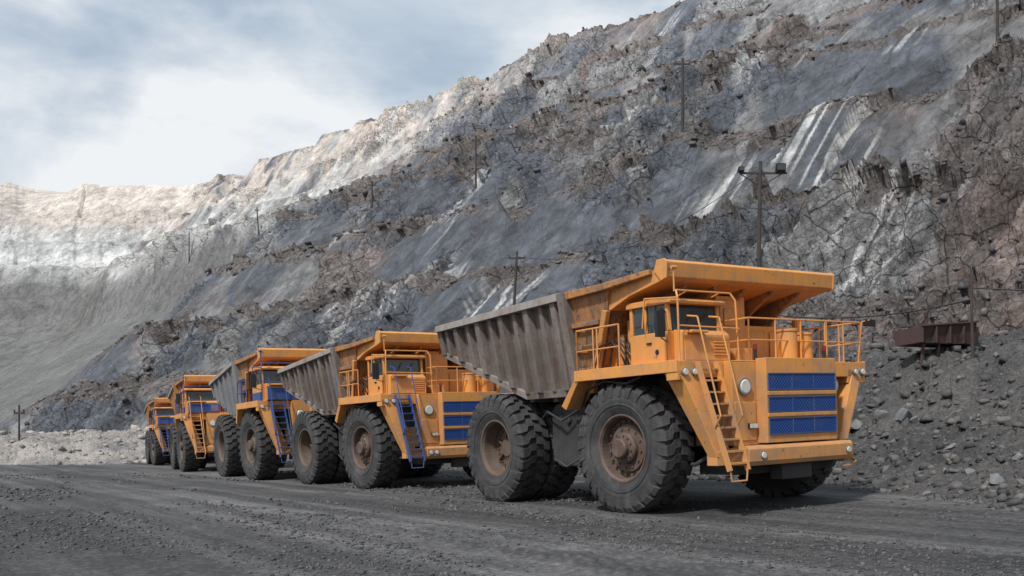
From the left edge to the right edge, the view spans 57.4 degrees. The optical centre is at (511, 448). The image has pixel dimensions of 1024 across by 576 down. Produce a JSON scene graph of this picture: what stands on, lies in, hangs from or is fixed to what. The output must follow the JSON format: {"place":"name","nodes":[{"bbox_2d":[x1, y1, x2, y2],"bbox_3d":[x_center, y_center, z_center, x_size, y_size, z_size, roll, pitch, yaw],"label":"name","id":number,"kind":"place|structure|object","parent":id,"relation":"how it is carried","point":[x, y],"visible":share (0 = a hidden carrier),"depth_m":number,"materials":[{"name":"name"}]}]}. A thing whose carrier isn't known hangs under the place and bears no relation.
{"place":"outdoors","nodes":[
{"label":"outdoors","id":0,"kind":"place"},
{"bbox_2d":[0,0,682,191],"label":"sky","id":1,"kind":"structure","parent":0,"point":[116,93],"materials":[{"name":"white"}]},
{"bbox_2d":[0,0,1023,432],"bbox_3d":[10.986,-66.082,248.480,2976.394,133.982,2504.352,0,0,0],"label":"quarry hillside","id":2,"kind":"structure","parent":0,"point":[88,272],"depth_m":149.26,"materials":[{"name":"grey stone"}]},
{"bbox_2d":[188,231,189,263],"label":"utility pole","id":3,"kind":"object","parent":2,"relation":"on","point":[189,249],"visible":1,"depth_m":283.94,"materials":[{"name":"grey wood"}]},
{"bbox_2d":[255,207,258,234],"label":"utility pole","id":4,"kind":"object","parent":2,"relation":"on","point":[257,210],"visible":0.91,"depth_m":257.88,"materials":[{"name":"grey wood"}]},
{"bbox_2d":[369,181,375,207],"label":"utility pole","id":5,"kind":"object","parent":2,"relation":"on","point":[371,185],"visible":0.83,"depth_m":188.47,"materials":[{"name":"grey wood"}]},
{"bbox_2d":[472,136,479,188],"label":"utility pole","id":6,"kind":"object","parent":2,"relation":"on","point":[475,140],"visible":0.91,"depth_m":166.86,"materials":[{"name":"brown wood"}]},
{"bbox_2d":[508,251,524,304],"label":"utility pole","id":7,"kind":"object","parent":2,"relation":"on","point":[516,258],"visible":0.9,"depth_m":110.08,"materials":[{"name":"grey wood"}]},
{"bbox_2d":[517,170,757,259],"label":"power cable","id":8,"kind":"object","parent":7,"relation":"attached to","point":[651,235],"visible":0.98,"depth_m":94.56,"materials":[{"name":"black plastic"}]},
{"bbox_2d":[24,0,1023,430],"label":"scree","id":9,"kind":"structure","parent":2,"relation":"on","point":[752,134],"depth_m":135.13,"materials":[{"name":"stone"}]},
{"bbox_2d":[675,58,689,131],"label":"utility pole","id":10,"kind":"object","parent":2,"relation":"on","point":[682,63],"visible":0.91,"depth_m":134.83,"materials":[{"name":"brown wood"}]},
{"bbox_2d":[737,161,786,266],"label":"utility pole","id":11,"kind":"object","parent":2,"relation":"on","point":[780,168],"visible":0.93,"depth_m":85.05,"materials":[{"name":"grey wood"}]},
{"bbox_2d":[996,0,998,41],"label":"utility pole","id":12,"kind":"object","parent":2,"relation":"on","point":[997,18],"visible":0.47,"depth_m":109.27,"materials":[{"name":"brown wood"}]},
{"bbox_2d":[0,461,1023,575],"bbox_3d":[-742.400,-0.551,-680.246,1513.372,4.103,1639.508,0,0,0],"label":"ground","id":13,"kind":"structure","parent":0,"point":[546,557],"depth_m":17.07,"materials":[{"name":"grey gravel"}]},
{"bbox_2d":[144,398,214,464],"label":"dump truck","id":14,"kind":"object","parent":13,"relation":"on","point":[159,413],"visible":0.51,"depth_m":74.50,"materials":[{"name":"orange paint"}]},
{"bbox_2d":[168,375,286,471],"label":"dump truck","id":15,"kind":"object","parent":13,"relation":"on","point":[198,408],"visible":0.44,"depth_m":57.24,"materials":[{"name":"orange paint"}]},
{"bbox_2d":[209,348,325,479],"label":"dump truck","id":16,"kind":"object","parent":13,"relation":"on","point":[260,405],"visible":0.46,"depth_m":43.67,"materials":[{"name":"metal"}]},
{"bbox_2d":[277,330,514,488],"bbox_3d":[-4.369,-1.454,38.119,6.746,5.668,11.088,-3,2,-34],"label":"dump truck","id":17,"kind":"object","parent":13,"relation":"on","point":[389,407],"visible":0.84,"depth_m":34.23,"materials":[{"name":"metal"}]},
{"bbox_2d":[435,258,875,512],"bbox_3d":[3.627,-1.448,25.628,6.746,5.668,11.488,-3,2,-33],"label":"dump truck","id":18,"kind":"object","parent":13,"relation":"on","point":[648,390],"visible":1,"depth_m":21.90,"materials":[{"name":"metal"}]},
{"bbox_2d":[0,328,1023,505],"bbox_3d":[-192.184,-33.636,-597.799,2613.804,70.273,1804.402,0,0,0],"label":"gravel bank","id":19,"kind":"structure","parent":0,"point":[970,369],"depth_m":29.60,"materials":[{"name":"grey gravel"}]},
{"bbox_2d":[13,405,24,440],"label":"utility pole","id":20,"kind":"object","parent":19,"relation":"on","point":[18,412],"visible":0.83,"depth_m":90.72,"materials":[{"name":"grey wood"}]},
{"bbox_2d":[0,328,1023,511],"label":"rubble","id":21,"kind":"object","parent":19,"relation":"on","point":[1003,493],"visible":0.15,"depth_m":28.37,"materials":[{"name":"stone"}]},
{"bbox_2d":[850,419,861,428],"bbox_3d":[11.439,-0.813,31.177,0.576,0.355,0.491,0,0,6],"label":"boulder","id":22,"kind":"object","parent":19,"relation":"on","point":[856,423],"visible":0.81,"depth_m":31.06,"materials":[{"name":"stone"}]},
{"bbox_2d":[852,409,860,419],"bbox_3d":[11.683,-1.187,31.968,0.457,0.444,0.482,0,0,-4],"label":"boulder","id":23,"kind":"object","parent":19,"relation":"on","point":[856,413],"visible":0.51,"depth_m":31.80,"materials":[{"name":"stone"}]},
{"bbox_2d":[859,444,867,451],"bbox_3d":[11.252,-0.017,29.605,0.483,0.243,0.240,-3,-6,-19],"label":"boulder","id":24,"kind":"object","parent":19,"relation":"on","point":[863,447],"visible":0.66,"depth_m":29.55,"materials":[{"name":"stone"}]},
{"bbox_2d":[874,409,889,421],"bbox_3d":[12.134,-1.062,30.799,0.552,0.441,0.259,0,0,-6],"label":"boulder","id":25,"kind":"object","parent":19,"relation":"on","point":[880,415],"visible":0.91,"depth_m":30.68,"materials":[{"name":"stone"}]},
{"bbox_2d":[872,477,893,488],"bbox_3d":[10.305,1.038,25.801,0.658,0.403,0.376,15,-6,-4],"label":"boulder","id":26,"kind":"object","parent":19,"relation":"on","point":[882,482],"visible":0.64,"depth_m":25.74,"materials":[{"name":"stone"}]},
{"bbox_2d":[894,408,911,422],"bbox_3d":[12.546,-1.023,29.985,0.492,0.479,0.514,-4,-18,44],"label":"boulder","id":27,"kind":"object","parent":19,"relation":"on","point":[902,414],"visible":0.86,"depth_m":29.82,"materials":[{"name":"stone"}]},
{"bbox_2d":[909,416,916,423],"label":"boulder","id":28,"kind":"object","parent":19,"relation":"on","point":[912,419],"visible":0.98,"depth_m":29.31,"materials":[{"name":"stone"}]},
{"bbox_2d":[922,491,932,495],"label":"boulder","id":29,"kind":"object","parent":19,"relation":"on","point":[926,493],"visible":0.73,"depth_m":23.12,"materials":[{"name":"stone"}]},
{"bbox_2d":[892,321,979,370],"bbox_3d":[14.715,-3.389,32.565,2.289,1.980,1.667,0,0,-14],"label":"ore bin","id":30,"kind":"object","parent":19,"relation":"on","point":[937,335],"visible":0.88,"depth_m":31.97,"materials":[{"name":"metal"}]},
{"bbox_2d":[943,443,955,449],"bbox_3d":[12.399,0.022,26.409,0.363,0.360,0.431,0,0,40],"label":"boulder","id":31,"kind":"object","parent":19,"relation":"on","point":[950,447],"visible":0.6,"depth_m":26.31,"materials":[{"name":"stone"}]},
{"bbox_2d":[964,468,975,473],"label":"boulder","id":32,"kind":"object","parent":19,"relation":"on","point":[968,470],"visible":0.99,"depth_m":23.53,"materials":[{"name":"stone"}]},
{"bbox_2d":[970,269,973,358],"bbox_3d":[15.213,-3.783,30.900,0.188,4.262,0.120,0,0,0],"label":"utility pole","id":33,"kind":"object","parent":19,"relation":"on","point":[971,320],"visible":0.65,"depth_m":30.86,"materials":[{"name":"brown wood"}]},
{"bbox_2d":[779,299,969,318],"bbox_3d":[12.078,-5.213,34.450,0.047,1.017,9.410,0,0,-41],"label":"power cable","id":34,"kind":"object","parent":33,"relation":"attached to","point":[874,315],"visible":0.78,"depth_m":33.48,"materials":[{"name":"black plastic"}]},
{"bbox_2d":[972,287,1023,290],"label":"power cable","id":35,"kind":"object","parent":33,"relation":"attached to","point":[998,289],"visible":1,"depth_m":30.58,"materials":[{"name":"black plastic"}]},
{"bbox_2d":[983,481,990,488],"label":"boulder","id":36,"kind":"object","parent":19,"relation":"on","point":[987,483],"visible":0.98,"depth_m":21.68,"materials":[{"name":"stone"}]},
{"bbox_2d":[989,473,1005,483],"bbox_3d":[11.322,0.699,21.753,0.408,0.258,0.385,0,0,41],"label":"boulder","id":37,"kind":"object","parent":19,"relation":"on","point":[996,478],"visible":0.91,"depth_m":21.72,"materials":[{"name":"stone"}]},
{"bbox_2d":[1012,453,1023,460],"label":"boulder","id":38,"kind":"object","parent":19,"relation":"on","point":[1017,456],"visible":1,"depth_m":22.71,"materials":[{"name":"stone"}]}
]}

